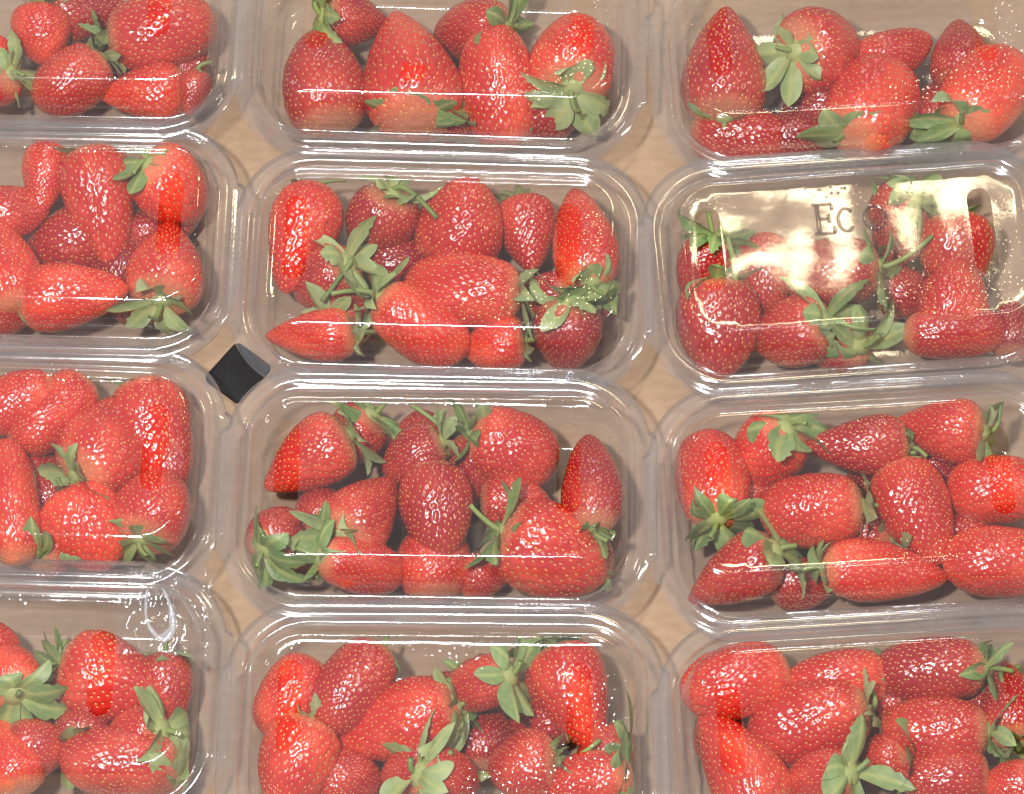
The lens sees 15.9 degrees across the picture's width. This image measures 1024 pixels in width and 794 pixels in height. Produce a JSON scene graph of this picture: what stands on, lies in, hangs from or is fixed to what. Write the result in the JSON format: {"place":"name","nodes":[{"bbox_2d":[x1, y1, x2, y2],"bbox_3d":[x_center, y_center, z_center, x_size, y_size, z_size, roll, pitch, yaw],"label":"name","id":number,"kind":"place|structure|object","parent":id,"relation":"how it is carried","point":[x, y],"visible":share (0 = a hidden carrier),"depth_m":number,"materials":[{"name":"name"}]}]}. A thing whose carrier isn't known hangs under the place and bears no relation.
{"place":"outdoors","nodes":[
{"label":"outdoors","id":0,"kind":"place"},
{"bbox_2d":[0,0,1023,793],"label":"ground","id":1,"kind":"structure","parent":0,"point":[648,152],"depth_m":1.69,"materials":[{"name":"brown cardboard"}]},
{"bbox_2d":[0,341,232,580],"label":"punnet","id":2,"kind":"object","parent":1,"relation":"on","point":[89,575],"visible":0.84,"depth_m":1.64,"materials":[{"name":"clear plastic"}]},
{"bbox_2d":[0,438,40,566],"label":"strawberry","id":3,"kind":"object","parent":2,"relation":"in","point":[19,502],"visible":0.99,"depth_m":1.61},
{"bbox_2d":[0,369,51,436],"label":"strawberry","id":4,"kind":"object","parent":2,"relation":"in","point":[23,392],"visible":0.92,"depth_m":1.64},
{"bbox_2d":[7,369,98,456],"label":"strawberry","id":5,"kind":"object","parent":2,"relation":"in","point":[36,430],"visible":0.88,"depth_m":1.64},
{"bbox_2d":[40,477,123,571],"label":"strawberry","id":6,"kind":"object","parent":2,"relation":"in","point":[76,517],"visible":0.95,"depth_m":1.61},
{"bbox_2d":[36,395,142,498],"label":"strawberry","id":7,"kind":"object","parent":2,"relation":"in","point":[99,441],"visible":0.77,"depth_m":1.63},
{"bbox_2d":[88,374,191,472],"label":"strawberry","id":8,"kind":"object","parent":2,"relation":"in","point":[152,406],"visible":0.73,"depth_m":1.64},
{"bbox_2d":[109,467,190,563],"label":"strawberry","id":9,"kind":"object","parent":2,"relation":"in","point":[152,520],"visible":1,"depth_m":1.61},
{"bbox_2d":[0,559,232,793],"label":"punnet","id":10,"kind":"object","parent":1,"relation":"on","point":[167,634],"visible":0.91,"depth_m":1.59,"materials":[{"name":"clear plastic"}]},
{"bbox_2d":[0,720,45,793],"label":"strawberry","id":11,"kind":"object","parent":10,"relation":"in","point":[22,768],"visible":1,"depth_m":1.56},
{"bbox_2d":[0,642,67,722],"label":"strawberry","id":12,"kind":"object","parent":10,"relation":"in","point":[25,691],"visible":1,"depth_m":1.58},
{"bbox_2d":[11,718,65,775],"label":"strawberry","id":13,"kind":"object","parent":10,"relation":"in","point":[39,737],"visible":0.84,"depth_m":1.57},
{"bbox_2d":[35,627,172,721],"bbox_3d":[-0.177,0.123,1.598,0.068,0.040,0.040,14,45,7],"label":"strawberry","id":14,"kind":"object","parent":10,"relation":"in","point":[88,670],"visible":0.94,"depth_m":1.58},
{"bbox_2d":[59,726,177,793],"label":"strawberry","id":15,"kind":"object","parent":10,"relation":"in","point":[92,761],"visible":1,"depth_m":1.57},
{"bbox_2d":[108,685,190,770],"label":"strawberry","id":16,"kind":"object","parent":10,"relation":"in","point":[147,716],"visible":0.69,"depth_m":1.58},
{"bbox_2d":[143,640,195,718],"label":"strawberry","id":17,"kind":"object","parent":10,"relation":"in","point":[172,671],"visible":0.72,"depth_m":1.59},
{"bbox_2d":[0,119,245,347],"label":"punnet","id":18,"kind":"object","parent":1,"relation":"on","point":[52,340],"visible":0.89,"depth_m":1.69,"materials":[{"name":"clear plastic"}]},
{"bbox_2d":[0,226,39,312],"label":"strawberry","id":19,"kind":"object","parent":18,"relation":"in","point":[19,260],"visible":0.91,"depth_m":1.66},
{"bbox_2d":[0,185,50,237],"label":"strawberry","id":20,"kind":"object","parent":18,"relation":"in","point":[20,214],"visible":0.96,"depth_m":1.68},
{"bbox_2d":[22,141,66,213],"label":"strawberry","id":21,"kind":"object","parent":18,"relation":"in","point":[41,162],"visible":0.93,"depth_m":1.69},
{"bbox_2d":[27,207,94,266],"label":"strawberry","id":22,"kind":"object","parent":18,"relation":"in","point":[58,236],"visible":0.41,"depth_m":1.69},
{"bbox_2d":[17,262,128,332],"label":"strawberry","id":23,"kind":"object","parent":18,"relation":"in","point":[58,297],"visible":1,"depth_m":1.66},
{"bbox_2d":[52,143,133,261],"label":"strawberry","id":24,"kind":"object","parent":18,"relation":"in","point":[98,201],"visible":0.98,"depth_m":1.68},
{"bbox_2d":[106,222,204,334],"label":"strawberry","id":25,"kind":"object","parent":18,"relation":"in","point":[166,287],"visible":1,"depth_m":1.67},
{"bbox_2d":[112,144,207,226],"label":"strawberry","id":26,"kind":"object","parent":18,"relation":"in","point":[162,176],"visible":1,"depth_m":1.68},
{"bbox_2d":[0,6,247,131],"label":"punnet","id":27,"kind":"object","parent":1,"relation":"on","point":[105,123],"visible":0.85,"depth_m":1.73,"materials":[{"name":"clear plastic"}]},
{"bbox_2d":[10,0,71,64],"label":"strawberry","id":28,"kind":"object","parent":27,"relation":"in","point":[41,29],"visible":0.94,"depth_m":1.72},
{"bbox_2d":[30,36,125,118],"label":"strawberry","id":29,"kind":"object","parent":27,"relation":"in","point":[75,79],"visible":1,"depth_m":1.71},
{"bbox_2d":[102,62,182,121],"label":"strawberry","id":30,"kind":"object","parent":27,"relation":"in","point":[150,90],"visible":0.98,"depth_m":1.72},
{"bbox_2d":[77,0,217,69],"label":"strawberry","id":31,"kind":"object","parent":27,"relation":"in","point":[189,35],"visible":0.96,"depth_m":1.72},
{"bbox_2d":[206,343,269,402],"bbox_3d":[-0.127,-0.011,1.692,0.022,0.002,0.024,35,70,15],"label":"black strip","id":32,"kind":"object","parent":1,"relation":"on","point":[235,374],"visible":0.94,"depth_m":1.69,"materials":[{"name":"plastic"}]},
{"bbox_2d":[214,365,656,617],"bbox_3d":[-0.033,0.045,1.635,0.196,0.055,0.124,1,66,0],"label":"punnet","id":33,"kind":"object","parent":1,"relation":"on","point":[405,598],"visible":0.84,"depth_m":1.63,"materials":[{"name":"clear plastic"}]},
{"bbox_2d":[244,505,311,588],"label":"strawberry","id":34,"kind":"object","parent":33,"relation":"in","point":[270,532],"visible":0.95,"depth_m":1.61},
{"bbox_2d":[264,401,386,492],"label":"strawberry","id":35,"kind":"object","parent":33,"relation":"in","point":[322,444],"visible":0.99,"depth_m":1.63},
{"bbox_2d":[287,477,398,583],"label":"strawberry","id":36,"kind":"object","parent":33,"relation":"in","point":[365,510],"visible":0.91,"depth_m":1.61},
{"bbox_2d":[294,501,403,595],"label":"strawberry","id":37,"kind":"object","parent":33,"relation":"in","point":[341,562],"visible":1,"depth_m":1.60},
{"bbox_2d":[333,398,400,463],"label":"strawberry","id":38,"kind":"object","parent":33,"relation":"in","point":[372,425],"visible":0.61,"depth_m":1.64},
{"bbox_2d":[382,404,460,483],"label":"strawberry","id":39,"kind":"object","parent":33,"relation":"in","point":[411,445],"visible":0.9,"depth_m":1.63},
{"bbox_2d":[397,534,469,603],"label":"strawberry","id":40,"kind":"object","parent":33,"relation":"in","point":[428,571],"visible":0.84,"depth_m":1.62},
{"bbox_2d":[398,460,472,554],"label":"strawberry","id":41,"kind":"object","parent":33,"relation":"in","point":[435,499],"visible":1,"depth_m":1.62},
{"bbox_2d":[443,400,559,486],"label":"strawberry","id":42,"kind":"object","parent":33,"relation":"in","point":[508,442],"visible":0.97,"depth_m":1.63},
{"bbox_2d":[463,478,607,597],"bbox_3d":[0.011,0.065,1.623,0.066,0.041,0.044,13,66,6],"label":"strawberry","id":43,"kind":"object","parent":33,"relation":"in","point":[537,547],"visible":1,"depth_m":1.61,"materials":[{"name":"food"}]},
{"bbox_2d":[561,434,623,558],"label":"strawberry","id":44,"kind":"object","parent":33,"relation":"in","point":[591,465],"visible":1,"depth_m":1.62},
{"bbox_2d":[224,146,655,379],"bbox_3d":[-0.033,-0.056,1.682,0.196,0.055,0.124,2,66,1],"label":"punnet","id":45,"kind":"object","parent":1,"relation":"on","point":[306,367],"visible":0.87,"depth_m":1.68,"materials":[{"name":"clear plastic"}]},
{"bbox_2d":[268,179,344,293],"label":"strawberry","id":46,"kind":"object","parent":45,"relation":"in","point":[296,202],"visible":0.94,"depth_m":1.67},
{"bbox_2d":[265,299,376,361],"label":"strawberry","id":47,"kind":"object","parent":45,"relation":"in","point":[330,334],"visible":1,"depth_m":1.66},
{"bbox_2d":[293,216,377,308],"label":"strawberry","id":48,"kind":"object","parent":45,"relation":"in","point":[331,264],"visible":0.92,"depth_m":1.67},
{"bbox_2d":[345,175,444,249],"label":"strawberry","id":49,"kind":"object","parent":45,"relation":"in","point":[392,206],"visible":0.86,"depth_m":1.68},
{"bbox_2d":[330,256,470,368],"bbox_3d":[-0.048,-0.039,1.668,0.066,0.037,0.040,21,67,9],"label":"strawberry","id":50,"kind":"object","parent":45,"relation":"in","point":[411,322],"visible":1,"depth_m":1.66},
{"bbox_2d":[413,175,503,257],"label":"strawberry","id":51,"kind":"object","parent":45,"relation":"in","point":[466,210],"visible":0.73,"depth_m":1.68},
{"bbox_2d":[403,252,542,338],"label":"strawberry","id":52,"kind":"object","parent":45,"relation":"in","point":[472,290],"visible":0.84,"depth_m":1.66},
{"bbox_2d":[466,316,534,370],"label":"strawberry","id":53,"kind":"object","parent":45,"relation":"in","point":[503,343],"visible":1,"depth_m":1.66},
{"bbox_2d":[493,185,556,271],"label":"strawberry","id":54,"kind":"object","parent":45,"relation":"in","point":[529,218],"visible":0.92,"depth_m":1.69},
{"bbox_2d":[529,263,616,370],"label":"strawberry","id":55,"kind":"object","parent":45,"relation":"in","point":[567,335],"visible":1,"depth_m":1.66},
{"bbox_2d":[548,188,620,314],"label":"strawberry","id":56,"kind":"object","parent":45,"relation":"in","point":[595,250],"visible":1,"depth_m":1.67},
{"bbox_2d":[230,0,649,152],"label":"punnet","id":57,"kind":"object","parent":1,"relation":"on","point":[435,140],"visible":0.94,"depth_m":1.72,"materials":[{"name":"clear plastic"}]},
{"bbox_2d":[282,30,366,138],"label":"strawberry","id":58,"kind":"object","parent":57,"relation":"in","point":[323,83],"visible":0.99,"depth_m":1.71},
{"bbox_2d":[312,0,385,47],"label":"strawberry","id":59,"kind":"object","parent":57,"relation":"in","point":[351,23],"visible":0.89,"depth_m":1.73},
{"bbox_2d":[364,11,465,142],"bbox_3d":[-0.048,-0.156,1.726,0.047,0.047,0.073,-4,65,-2],"label":"strawberry","id":60,"kind":"object","parent":57,"relation":"in","point":[412,82],"visible":1,"depth_m":1.71,"materials":[{"name":"food"}]},
{"bbox_2d":[433,0,534,58],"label":"strawberry","id":61,"kind":"object","parent":57,"relation":"in","point":[457,25],"visible":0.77,"depth_m":1.73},
{"bbox_2d":[458,23,534,150],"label":"strawberry","id":62,"kind":"object","parent":57,"relation":"in","point":[496,85],"visible":0.97,"depth_m":1.71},
{"bbox_2d":[520,12,615,135],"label":"strawberry","id":63,"kind":"object","parent":57,"relation":"in","point":[565,80],"visible":1,"depth_m":1.71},
{"bbox_2d":[214,598,670,793],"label":"punnet","id":64,"kind":"object","parent":1,"relation":"on","point":[634,661],"visible":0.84,"depth_m":1.59,"materials":[{"name":"clear plastic"}]},
{"bbox_2d":[252,652,322,734],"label":"strawberry","id":65,"kind":"object","parent":64,"relation":"in","point":[287,677],"visible":0.82,"depth_m":1.58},
{"bbox_2d":[258,693,340,793],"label":"strawberry","id":66,"kind":"object","parent":64,"relation":"in","point":[306,763],"visible":1,"depth_m":1.57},
{"bbox_2d":[320,747,381,793],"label":"strawberry","id":67,"kind":"object","parent":64,"relation":"in","point":[353,772],"visible":0.79,"depth_m":1.57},
{"bbox_2d":[310,635,400,736],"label":"strawberry","id":68,"kind":"object","parent":64,"relation":"in","point":[356,678],"visible":0.99,"depth_m":1.58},
{"bbox_2d":[338,667,482,761],"bbox_3d":[-0.046,0.141,1.586,0.069,0.033,0.039,-17,53,7],"label":"strawberry","id":69,"kind":"object","parent":64,"relation":"in","point":[400,711],"visible":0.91,"depth_m":1.57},
{"bbox_2d":[380,707,479,793],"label":"strawberry","id":70,"kind":"object","parent":64,"relation":"in","point":[456,770],"visible":1,"depth_m":1.56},
{"bbox_2d":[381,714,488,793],"bbox_3d":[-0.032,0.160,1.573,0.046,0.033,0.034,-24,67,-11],"label":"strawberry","id":71,"kind":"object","parent":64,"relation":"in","point":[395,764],"visible":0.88,"depth_m":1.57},
{"bbox_2d":[459,707,511,771],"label":"strawberry","id":72,"kind":"object","parent":64,"relation":"in","point":[478,748],"visible":0.49,"depth_m":1.59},
{"bbox_2d":[446,635,541,722],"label":"strawberry","id":73,"kind":"object","parent":64,"relation":"in","point":[487,681],"visible":0.8,"depth_m":1.58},
{"bbox_2d":[487,727,601,793],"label":"strawberry","id":74,"kind":"object","parent":64,"relation":"in","point":[529,760],"visible":1,"depth_m":1.56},
{"bbox_2d":[508,635,608,746],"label":"strawberry","id":75,"kind":"object","parent":64,"relation":"in","point":[573,705],"visible":0.98,"depth_m":1.58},
{"bbox_2d":[549,730,634,793],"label":"strawberry","id":76,"kind":"object","parent":64,"relation":"in","point":[599,771],"visible":1,"depth_m":1.56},
{"bbox_2d":[635,141,1023,384],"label":"punnet","id":77,"kind":"object","parent":1,"relation":"on","point":[889,368],"visible":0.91,"depth_m":1.68,"materials":[{"name":"clear plastic"}]},
{"bbox_2d":[675,208,757,291],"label":"strawberry","id":78,"kind":"object","parent":77,"relation":"in","point":[708,248],"visible":0.81,"depth_m":1.67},
{"bbox_2d":[675,211,765,381],"bbox_3d":[0.097,-0.046,1.670,0.045,0.036,0.079,-1,85,6],"label":"strawberry","id":79,"kind":"object","parent":77,"relation":"in","point":[718,320],"visible":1,"depth_m":1.66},
{"bbox_2d":[736,232,790,311],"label":"strawberry","id":80,"kind":"object","parent":77,"relation":"in","point":[768,285],"visible":0.9,"depth_m":1.67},
{"bbox_2d":[755,276,876,367],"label":"strawberry","id":81,"kind":"object","parent":77,"relation":"in","point":[795,331],"visible":1,"depth_m":1.65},
{"bbox_2d":[815,298,903,374],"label":"strawberry","id":82,"kind":"object","parent":77,"relation":"in","point":[856,348],"visible":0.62,"depth_m":1.66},
{"bbox_2d":[788,227,933,314],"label":"strawberry","id":83,"kind":"object","parent":77,"relation":"in","point":[826,270],"visible":0.86,"depth_m":1.67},
{"bbox_2d":[858,173,943,244],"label":"strawberry","id":84,"kind":"object","parent":77,"relation":"in","point":[906,196],"visible":0.9,"depth_m":1.68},
{"bbox_2d":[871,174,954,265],"bbox_3d":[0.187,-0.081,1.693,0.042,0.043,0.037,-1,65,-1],"label":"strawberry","id":85,"kind":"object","parent":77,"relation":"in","point":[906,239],"visible":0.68,"depth_m":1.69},
{"bbox_2d":[902,310,1003,358],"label":"strawberry","id":86,"kind":"object","parent":77,"relation":"in","point":[926,335],"visible":0.98,"depth_m":1.66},
{"bbox_2d":[917,258,989,319],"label":"strawberry","id":87,"kind":"object","parent":77,"relation":"in","point":[952,289],"visible":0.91,"depth_m":1.66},
{"bbox_2d":[918,179,994,278],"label":"strawberry","id":88,"kind":"object","parent":77,"relation":"in","point":[951,232],"visible":0.65,"depth_m":1.68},
{"bbox_2d":[642,370,1023,620],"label":"punnet","id":89,"kind":"object","parent":1,"relation":"on","point":[779,615],"visible":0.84,"depth_m":1.63,"materials":[{"name":"clear plastic"}]},
{"bbox_2d":[675,428,764,550],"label":"strawberry","id":90,"kind":"object","parent":89,"relation":"in","point":[726,477],"visible":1,"depth_m":1.62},
{"bbox_2d":[688,508,805,604],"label":"strawberry","id":91,"kind":"object","parent":89,"relation":"in","point":[747,564],"visible":1,"depth_m":1.61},
{"bbox_2d":[735,409,829,486],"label":"strawberry","id":92,"kind":"object","parent":89,"relation":"in","point":[773,446],"visible":0.84,"depth_m":1.63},
{"bbox_2d":[759,472,878,549],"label":"strawberry","id":93,"kind":"object","parent":89,"relation":"in","point":[806,511],"visible":0.99,"depth_m":1.61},
{"bbox_2d":[806,414,927,476],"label":"strawberry","id":94,"kind":"object","parent":89,"relation":"in","point":[870,445],"visible":0.97,"depth_m":1.63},
{"bbox_2d":[796,537,947,602],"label":"strawberry","id":95,"kind":"object","parent":89,"relation":"in","point":[860,569],"visible":1,"depth_m":1.61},
{"bbox_2d":[869,450,953,565],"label":"strawberry","id":96,"kind":"object","parent":89,"relation":"in","point":[910,495],"visible":0.98,"depth_m":1.62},
{"bbox_2d":[897,398,1004,463],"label":"strawberry","id":97,"kind":"object","parent":89,"relation":"in","point":[956,431],"visible":0.98,"depth_m":1.63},
{"bbox_2d":[942,525,1023,597],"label":"strawberry","id":98,"kind":"object","parent":89,"relation":"in","point":[985,561],"visible":1,"depth_m":1.61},
{"bbox_2d":[946,455,1023,524],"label":"strawberry","id":99,"kind":"object","parent":89,"relation":"in","point":[969,487],"visible":1,"depth_m":1.62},
{"bbox_2d":[645,0,1023,171],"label":"punnet","id":100,"kind":"object","parent":1,"relation":"on","point":[997,152],"visible":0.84,"depth_m":1.72,"materials":[{"name":"clear plastic"}]},
{"bbox_2d":[680,6,767,127],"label":"strawberry","id":101,"kind":"object","parent":100,"relation":"in","point":[722,93],"visible":0.99,"depth_m":1.71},
{"bbox_2d":[689,109,781,168],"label":"strawberry","id":102,"kind":"object","parent":100,"relation":"in","point":[759,133],"visible":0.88,"depth_m":1.71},
{"bbox_2d":[756,6,859,106],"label":"strawberry","id":103,"kind":"object","parent":100,"relation":"in","point":[811,49],"visible":0.91,"depth_m":1.71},
{"bbox_2d":[796,52,921,160],"bbox_3d":[0.166,-0.134,1.716,0.043,0.043,0.064,55,48,-20],"label":"strawberry","id":104,"kind":"object","parent":100,"relation":"in","point":[872,103],"visible":1,"depth_m":1.70,"materials":[{"name":"food"}]},
{"bbox_2d":[859,27,932,70],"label":"strawberry","id":105,"kind":"object","parent":100,"relation":"in","point":[910,47],"visible":0.64,"depth_m":1.73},
{"bbox_2d":[929,19,986,82],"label":"strawberry","id":106,"kind":"object","parent":100,"relation":"in","point":[955,43],"visible":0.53,"depth_m":1.73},
{"bbox_2d":[908,44,1023,144],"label":"strawberry","id":107,"kind":"object","parent":100,"relation":"in","point":[979,96],"visible":1,"depth_m":1.70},
{"bbox_2d":[650,602,1023,793],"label":"punnet","id":108,"kind":"object","parent":1,"relation":"on","point":[694,667],"visible":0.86,"depth_m":1.59,"materials":[{"name":"clear plastic"}]},
{"bbox_2d":[679,641,790,720],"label":"strawberry","id":109,"kind":"object","parent":108,"relation":"in","point":[742,680],"visible":0.99,"depth_m":1.58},
{"bbox_2d":[697,715,791,793],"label":"strawberry","id":110,"kind":"object","parent":108,"relation":"in","point":[761,766],"visible":0.99,"depth_m":1.57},
{"bbox_2d":[747,667,881,767],"bbox_3d":[0.132,0.140,1.587,0.061,0.035,0.038,-11,81,9],"label":"strawberry","id":111,"kind":"object","parent":108,"relation":"in","point":[790,724],"visible":0.8,"depth_m":1.57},
{"bbox_2d":[790,648,885,704],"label":"strawberry","id":112,"kind":"object","parent":108,"relation":"in","point":[848,664],"visible":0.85,"depth_m":1.58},
{"bbox_2d":[789,714,914,793],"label":"strawberry","id":113,"kind":"object","parent":108,"relation":"in","point":[843,770],"visible":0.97,"depth_m":1.56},
{"bbox_2d":[899,753,989,793],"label":"strawberry","id":114,"kind":"object","parent":108,"relation":"in","point":[960,773],"visible":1,"depth_m":1.57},
{"bbox_2d":[879,636,1013,700],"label":"strawberry","id":115,"kind":"object","parent":108,"relation":"in","point":[951,666],"visible":0.96,"depth_m":1.58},
{"bbox_2d":[879,695,1016,758],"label":"strawberry","id":116,"kind":"object","parent":108,"relation":"in","point":[943,725],"visible":0.95,"depth_m":1.57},
{"bbox_2d":[979,661,1023,763],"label":"strawberry","id":117,"kind":"object","parent":108,"relation":"in","point":[1012,686],"visible":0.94,"depth_m":1.58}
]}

